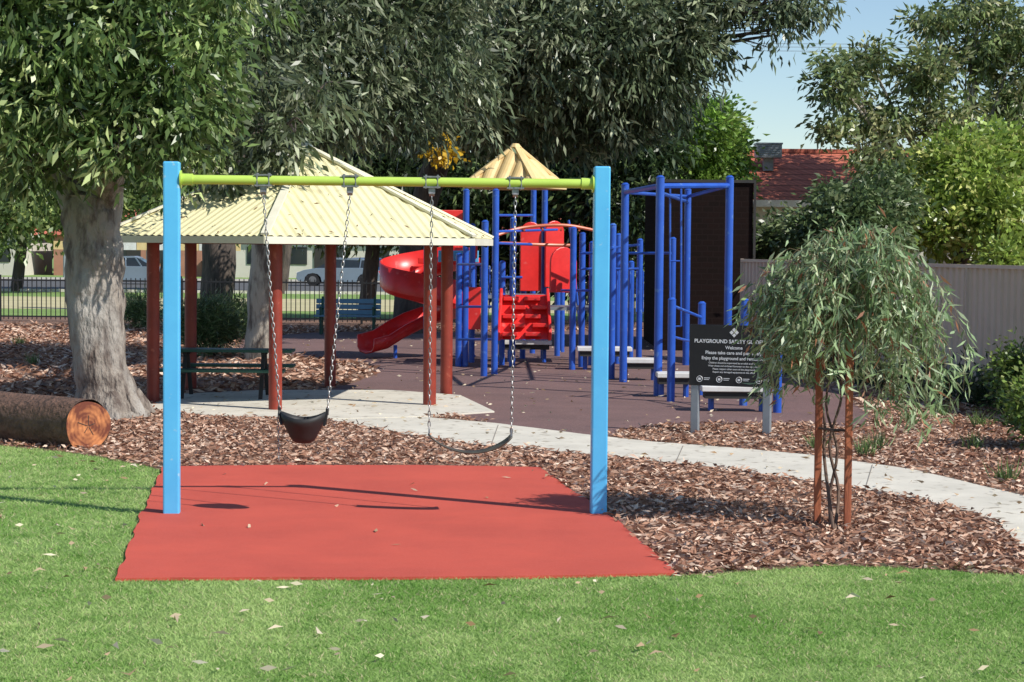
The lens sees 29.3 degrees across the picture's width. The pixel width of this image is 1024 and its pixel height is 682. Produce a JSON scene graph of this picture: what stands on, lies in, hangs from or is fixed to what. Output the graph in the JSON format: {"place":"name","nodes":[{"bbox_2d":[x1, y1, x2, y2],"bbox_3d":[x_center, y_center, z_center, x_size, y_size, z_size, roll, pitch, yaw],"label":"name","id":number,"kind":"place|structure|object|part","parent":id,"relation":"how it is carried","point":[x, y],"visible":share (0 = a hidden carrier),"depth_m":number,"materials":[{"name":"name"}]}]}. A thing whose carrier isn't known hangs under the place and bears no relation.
{"place":"outdoors","nodes":[
{"label":"outdoors","id":0,"kind":"place"},
{"bbox_2d":[0,235,51,274],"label":"walls","id":1,"kind":"structure","parent":0,"point":[36,264],"depth_m":127.25,"materials":[{"name":"white paint"}]},
{"bbox_2d":[0,245,9,261],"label":"windows","id":2,"kind":"structure","parent":1,"relation":"attached to","point":[4,258],"depth_m":123.84,"materials":[{"name":"grey glass"}]},
{"bbox_2d":[54,235,201,276],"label":"walls","id":3,"kind":"structure","parent":0,"point":[58,263],"depth_m":125.91,"materials":[{"name":"pink brick"}]},
{"bbox_2d":[54,210,148,234],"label":"roof","id":4,"kind":"structure","parent":3,"relation":"on","point":[58,233],"depth_m":125.86,"materials":[{"name":"ceramic"}]},
{"bbox_2d":[127,250,140,256],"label":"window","id":5,"kind":"structure","parent":3,"relation":"attached to","point":[133,252],"depth_m":125.81,"materials":[{"name":"grey glass"}]},
{"bbox_2d":[123,250,162,262],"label":"windows","id":6,"kind":"structure","parent":3,"relation":"attached to","point":[125,252],"depth_m":125.83,"materials":[{"name":"grey glass"}]},
{"bbox_2d":[1,279,549,292],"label":"road","id":7,"kind":"structure","parent":0,"point":[244,287],"depth_m":97.26,"materials":[{"name":"grey asphalt"}]},
{"bbox_2d":[123,256,146,279],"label":"parked car","id":8,"kind":"object","parent":7,"relation":"on","point":[136,267],"visible":0.09,"depth_m":100.11,"materials":[{"name":"silver metal"}]},
{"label":"windows","id":9,"kind":"part","parent":8,"relation":"part of","materials":[{"name":"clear glass"}]},
{"bbox_2d":[1,277,635,296],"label":"road kerb","id":10,"kind":"structure","parent":7,"relation":"on","point":[198,291],"depth_m":83.80,"materials":[{"name":"concrete"}]},
{"bbox_2d":[296,258,379,285],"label":"parked car","id":11,"kind":"object","parent":7,"relation":"on","point":[353,269],"visible":0.51,"depth_m":100.10,"materials":[{"name":"silver metal"}]},
{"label":"windows","id":12,"kind":"part","parent":11,"relation":"part of","materials":[{"name":"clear glass"}]},
{"bbox_2d":[235,244,398,277],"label":"walls","id":13,"kind":"structure","parent":0,"point":[242,268],"depth_m":123.90,"materials":[{"name":"white paint"}]},
{"bbox_2d":[247,247,388,264],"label":"windows","id":14,"kind":"structure","parent":13,"relation":"attached to","point":[298,257],"depth_m":123.83,"materials":[{"name":"grey glass"}]},
{"bbox_2d":[314,246,324,267],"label":"door","id":15,"kind":"structure","parent":13,"relation":"attached to","point":[318,261],"depth_m":123.82,"materials":[{"name":"grey"}]},
{"bbox_2d":[1,296,643,313],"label":"verge path","id":16,"kind":"structure","parent":0,"point":[290,305],"depth_m":68.44,"materials":[{"name":"grey concrete"}]},
{"bbox_2d":[0,254,1023,681],"bbox_3d":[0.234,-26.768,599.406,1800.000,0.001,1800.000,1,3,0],"label":"ground","id":17,"kind":"structure","parent":0,"point":[290,314],"depth_m":11.04,"materials":[{"name":"green plant"}]},
{"bbox_2d":[54,241,240,276],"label":"walls","id":18,"kind":"structure","parent":17,"relation":"on","point":[135,246],"depth_m":117.78,"materials":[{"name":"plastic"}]},
{"bbox_2d":[0,98,314,293],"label":"street tree","id":19,"kind":"object","parent":17,"relation":"on","point":[31,219],"visible":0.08,"depth_m":80.03,"materials":[{"name":"green plant"}]},
{"bbox_2d":[51,154,643,264],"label":"distant trees","id":20,"kind":"object","parent":17,"relation":"on","point":[138,196],"depth_m":145.78,"materials":[{"name":"green plant"}]},
{"bbox_2d":[115,465,676,580],"bbox_3d":[-1.083,1.336,15.433,3.634,0.020,6.360,0,3,-7],"label":"rubber surface","id":21,"kind":"object","parent":17,"relation":"on","point":[447,521],"visible":0.94,"depth_m":14.38,"materials":[{"name":"red rubber"}]},
{"bbox_2d":[163,161,610,513],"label":"posts","id":22,"kind":"object","parent":21,"relation":"on","point":[172,345],"visible":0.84,"depth_m":15.11,"materials":[{"name":"blue metal"}]},
{"bbox_2d":[179,170,594,192],"bbox_3d":[-0.955,-1.230,15.123,3.192,0.140,0.140,0,3,-4],"label":"crossbar","id":23,"kind":"object","parent":22,"relation":"attached to","point":[581,183],"visible":1,"depth_m":15.09,"materials":[{"name":"paint"}]},
{"bbox_2d":[255,173,523,196],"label":"hangers","id":24,"kind":"object","parent":23,"relation":"hanging from","point":[515,190],"visible":1,"depth_m":15.10,"materials":[{"name":"metal"}]},
{"bbox_2d":[262,194,516,460],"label":"chains","id":25,"kind":"object","parent":24,"relation":"hanging from","point":[330,381],"visible":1,"depth_m":15.10,"materials":[{"name":"metal"}]},
{"bbox_2d":[280,411,325,443],"bbox_3d":[-1.608,0.667,15.094,0.356,0.247,0.285,1,3,0],"label":"bucket seat","id":26,"kind":"object","parent":25,"relation":"hanging from","point":[302,429],"visible":1,"depth_m":15.01,"materials":[{"name":"black rubber"}]},
{"bbox_2d":[278,407,328,425],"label":"bucket straps","id":27,"kind":"object","parent":25,"relation":"hanging from","point":[324,421],"visible":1,"depth_m":15.07,"materials":[{"name":"black rubber"}]},
{"bbox_2d":[428,433,512,453],"bbox_3d":[-0.326,0.790,15.205,0.658,0.159,0.209,1,3,0],"label":"belt seat","id":28,"kind":"object","parent":25,"relation":"attached to","point":[499,444],"visible":1,"depth_m":15.16,"materials":[{"name":"black rubber"}]},
{"bbox_2d":[0,317,1023,576],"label":"mulch bed","id":29,"kind":"object","parent":17,"relation":"on","point":[308,325],"visible":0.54,"depth_m":18.98,"materials":[{"name":"brown wood"}]},
{"bbox_2d":[0,391,110,449],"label":"cut log","id":30,"kind":"object","parent":29,"relation":"on","point":[45,419],"visible":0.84,"depth_m":20.07,"materials":[{"name":"brown wood"}]},
{"bbox_2d":[124,285,162,329],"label":"grevillea shrub","id":31,"kind":"object","parent":29,"relation":"on","point":[136,309],"visible":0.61,"depth_m":47.54,"materials":[{"name":"green plant"}]},
{"bbox_2d":[0,0,306,420],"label":"gum tree","id":32,"kind":"object","parent":29,"relation":"on","point":[107,88],"visible":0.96,"depth_m":22.09,"materials":[{"name":"green plant"}]},
{"bbox_2d":[160,285,247,357],"bbox_3d":[-5.717,-0.233,36.235,2.042,1.668,1.981,1,3,0],"label":"grevillea shrub","id":33,"kind":"object","parent":29,"relation":"on","point":[216,328],"visible":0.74,"depth_m":35.94,"materials":[{"name":"green plant"}]},
{"bbox_2d":[211,288,247,337],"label":"grevillea shrub","id":34,"kind":"object","parent":29,"relation":"on","point":[236,297],"visible":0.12,"depth_m":43.09,"materials":[{"name":"green plant"}]},
{"bbox_2d":[0,275,643,324],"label":"picket fence","id":35,"kind":"object","parent":29,"relation":"on","point":[361,319],"visible":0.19,"depth_m":51.99,"materials":[{"name":"black painted metal"}]},
{"bbox_2d":[166,0,545,359],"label":"gum tree","id":36,"kind":"object","parent":29,"relation":"on","point":[304,90],"visible":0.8,"depth_m":31.55,"materials":[{"name":"green plant"}]},
{"bbox_2d":[198,93,717,319],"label":"tree","id":37,"kind":"object","parent":29,"relation":"on","point":[643,169],"depth_m":53.32,"materials":[{"name":"green plant"}]},
{"bbox_2d":[0,337,1023,681],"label":"fallen leaves","id":38,"kind":"object","parent":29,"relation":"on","point":[268,667],"visible":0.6,"depth_m":12.14,"materials":[{"name":"brown plant"}]},
{"bbox_2d":[12,335,1023,482],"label":"strap plants","id":39,"kind":"object","parent":29,"relation":"on","point":[880,441],"visible":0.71,"depth_m":20.55,"materials":[{"name":"green plant"}]},
{"bbox_2d":[341,0,860,333],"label":"gum tree","id":40,"kind":"object","parent":29,"relation":"on","point":[582,56],"visible":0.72,"depth_m":41.18,"materials":[{"name":"green plant"}]},
{"bbox_2d":[417,133,470,170],"bbox_3d":[-1.368,-3.837,39.406,0.954,0.872,1.104,2,3,28],"label":"yellow blossom","id":41,"kind":"object","parent":40,"relation":"attached to","point":[443,161],"visible":0.59,"depth_m":39.28,"materials":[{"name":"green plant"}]},
{"bbox_2d":[689,324,778,436],"bbox_3d":[2.502,0.442,22.036,1.042,1.241,0.086,2,3,22],"label":"playground sign","id":42,"kind":"object","parent":29,"relation":"on","point":[717,357],"visible":0.9,"depth_m":22.04,"materials":[{"name":"black metal"}]},
{"bbox_2d":[752,151,948,261],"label":"bushy tree","id":43,"kind":"object","parent":29,"relation":"on","point":[894,201],"visible":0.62,"depth_m":40.03,"materials":[{"name":"green plant"}]},
{"bbox_2d":[726,206,984,529],"bbox_3d":[2.574,0.196,14.815,1.922,2.448,1.530,1,3,0],"label":"young gum tree","id":44,"kind":"object","parent":29,"relation":"on","point":[790,309],"visible":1,"depth_m":14.59,"materials":[{"name":"green plant"}]},
{"bbox_2d":[739,259,1023,396],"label":"steel fence","id":45,"kind":"object","parent":29,"relation":"on","point":[988,300],"visible":0.22,"depth_m":27.50,"materials":[{"name":"grey metal"}]},
{"bbox_2d":[782,344,1016,414],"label":"hedge plants","id":46,"kind":"object","parent":29,"relation":"on","point":[978,392],"visible":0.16,"depth_m":26.65,"materials":[{"name":"green plant"}]},
{"bbox_2d":[788,0,1023,263],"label":"gum tree","id":47,"kind":"object","parent":29,"relation":"on","point":[1002,49],"visible":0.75,"depth_m":54.47,"materials":[{"name":"green plant"}]},
{"bbox_2d":[865,105,1023,265],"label":"bushy tree","id":48,"kind":"object","parent":29,"relation":"on","point":[976,191],"visible":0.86,"depth_m":41.56,"materials":[{"name":"green plant"}]},
{"bbox_2d":[961,326,1023,413],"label":"round shrub","id":49,"kind":"object","parent":29,"relation":"on","point":[998,370],"visible":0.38,"depth_m":24.59,"materials":[{"name":"green plant"}]},
{"bbox_2d":[984,351,1023,448],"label":"round shrub","id":50,"kind":"object","parent":29,"relation":"on","point":[1017,397],"visible":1,"depth_m":20.66,"materials":[{"name":"green plant"}]},
{"bbox_2d":[240,331,871,434],"bbox_3d":[-0.610,0.384,35.406,10.885,0.001,27.719,1,3,0],"label":"playground surface","id":51,"kind":"object","parent":17,"relation":"on","point":[631,405],"visible":0.41,"depth_m":28.82,"materials":[{"name":"brown rubber"}]},
{"bbox_2d":[151,390,493,418],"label":"pavilion slab","id":52,"kind":"structure","parent":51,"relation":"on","point":[393,403],"depth_m":25.53,"materials":[{"name":"concrete"}]},
{"bbox_2d":[160,347,295,398],"bbox_3d":[-3.876,0.441,26.654,1.807,0.672,1.460,1,3,0],"label":"picnic table","id":53,"kind":"object","parent":52,"relation":"on","point":[188,368],"visible":0.68,"depth_m":26.44,"materials":[{"name":"green paint"}]},
{"bbox_2d":[120,142,493,409],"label":"picnic pavilion","id":54,"kind":"structure","parent":52,"relation":"on","point":[317,215],"depth_m":25.35,"materials":[{"name":"beige metal"}]},
{"bbox_2d":[314,296,380,334],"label":"park bench","id":55,"kind":"object","parent":51,"relation":"on","point":[373,313],"visible":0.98,"depth_m":46.22,"materials":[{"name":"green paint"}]},
{"bbox_2d":[393,273,423,357],"bbox_3d":[-1.877,-0.726,36.560,0.707,2.100,0.098,-1,3,-29],"label":"slide pole","id":56,"kind":"object","parent":51,"relation":"on","point":[394,351],"visible":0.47,"depth_m":36.44,"materials":[{"name":"metal"}]},
{"bbox_2d":[357,246,477,353],"bbox_3d":[-1.747,-0.822,36.637,2.055,2.120,1.751,-1,3,-26],"label":"spiral slide","id":57,"kind":"object","parent":51,"relation":"on","point":[402,275],"visible":0.5,"depth_m":36.64,"materials":[{"name":"red plastic"}]},
{"bbox_2d":[438,250,478,262],"bbox_3d":[-0.994,-1.570,36.367,0.750,0.220,0.040,1,3,0],"label":"play panel","id":58,"kind":"object","parent":57,"relation":"attached to","point":[455,252],"visible":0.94,"depth_m":36.35,"materials":[{"name":"blue paint"}]},
{"bbox_2d":[455,175,781,412],"bbox_3d":[1.241,-1.045,32.011,4.463,3.235,14.148,1,3,0],"label":"blue frame","id":59,"kind":"object","parent":51,"relation":"on","point":[621,294],"visible":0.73,"depth_m":33.32,"materials":[{"name":"paint"}]},
{"bbox_2d":[418,210,576,340],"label":"red panels","id":60,"kind":"object","parent":59,"relation":"attached to","point":[532,313],"visible":0.89,"depth_m":35.17,"materials":[{"name":"plastic"}]},
{"bbox_2d":[463,143,566,189],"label":"tower roof trim","id":61,"kind":"structure","parent":59,"relation":"on","point":[518,148],"depth_m":34.72,"materials":[{"name":"beige metal"}]},
{"bbox_2d":[474,149,556,178],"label":"tower roof","id":62,"kind":"structure","parent":59,"relation":"on","point":[510,164],"depth_m":34.57,"materials":[{"name":"beige plastic"}]},
{"bbox_2d":[488,293,588,310],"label":"decks","id":63,"kind":"object","parent":59,"relation":"on","point":[559,307],"visible":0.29,"depth_m":35.01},
{"bbox_2d":[499,223,592,246],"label":"orange rails","id":64,"kind":"object","parent":59,"relation":"attached to","point":[552,225],"visible":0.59,"depth_m":33.90,"materials":[{"name":"metal"}]},
{"bbox_2d":[669,189,681,326],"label":"climbing poles","id":65,"kind":"object","parent":59,"relation":"attached to","point":[670,260],"visible":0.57,"depth_m":30.96,"materials":[{"name":"metal"}]},
{"bbox_2d":[505,345,762,410],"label":"step supports","id":66,"kind":"object","parent":51,"relation":"on","point":[709,396],"visible":0.62,"depth_m":27.56,"materials":[{"name":"blue paint"}]},
{"bbox_2d":[505,340,773,391],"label":"step treads","id":67,"kind":"object","parent":66,"relation":"on","point":[678,374],"visible":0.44,"depth_m":27.74,"materials":[{"name":"white paint"}]},
{"bbox_2d":[644,179,755,350],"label":"brick building","id":68,"kind":"structure","parent":51,"relation":"on","point":[707,262],"depth_m":39.96,"materials":[{"name":"brown brick"}]},
{"bbox_2d":[329,417,1023,546],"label":"footpath","id":69,"kind":"structure","parent":17,"relation":"on","point":[935,488],"depth_m":19.37,"materials":[{"name":"concrete"}]},
{"bbox_2d":[622,85,770,199],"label":"green tree","id":70,"kind":"object","parent":17,"relation":"on","point":[727,154],"visible":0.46,"depth_m":54.20,"materials":[{"name":"green plant"}]},
{"bbox_2d":[756,207,972,262],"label":"walls","id":71,"kind":"structure","parent":17,"relation":"on","point":[759,211],"depth_m":57.98,"materials":[{"name":"brick"}]},
{"bbox_2d":[748,152,908,199],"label":"roof","id":72,"kind":"structure","parent":71,"relation":"on","point":[790,173],"depth_m":59.59,"materials":[{"name":"tile"}]},
{"bbox_2d":[753,142,782,170],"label":"roof cooler","id":73,"kind":"object","parent":72,"relation":"on","point":[769,152],"visible":0.93,"depth_m":59.42,"materials":[{"name":"grey metal"}]},
{"bbox_2d":[756,200,810,206],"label":"gutters","id":74,"kind":"object","parent":72,"relation":"attached to","point":[767,203],"depth_m":57.36,"materials":[{"name":"white paint"}]},
{"bbox_2d":[752,149,908,153],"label":"ridge tiles","id":75,"kind":"object","parent":72,"relation":"attached to","point":[808,151],"visible":0.07,"depth_m":61.17,"materials":[{"name":"tile"}]},
{"bbox_2d":[927,248,934,263],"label":"windows","id":76,"kind":"structure","parent":71,"relation":"attached to","point":[932,261],"depth_m":58.00,"materials":[{"name":"grey glass"}]},
{"bbox_2d":[43,0,1023,189],"label":"sky","id":77,"kind":"structure","parent":0,"point":[779,110],"materials":[{"name":"blue"}]},
{"bbox_2d":[751,43,956,51],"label":"power lines","id":78,"kind":"object","parent":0,"point":[844,47],"visible":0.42,"depth_m":89.44,"materials":[{"name":"black metal"}]}
]}

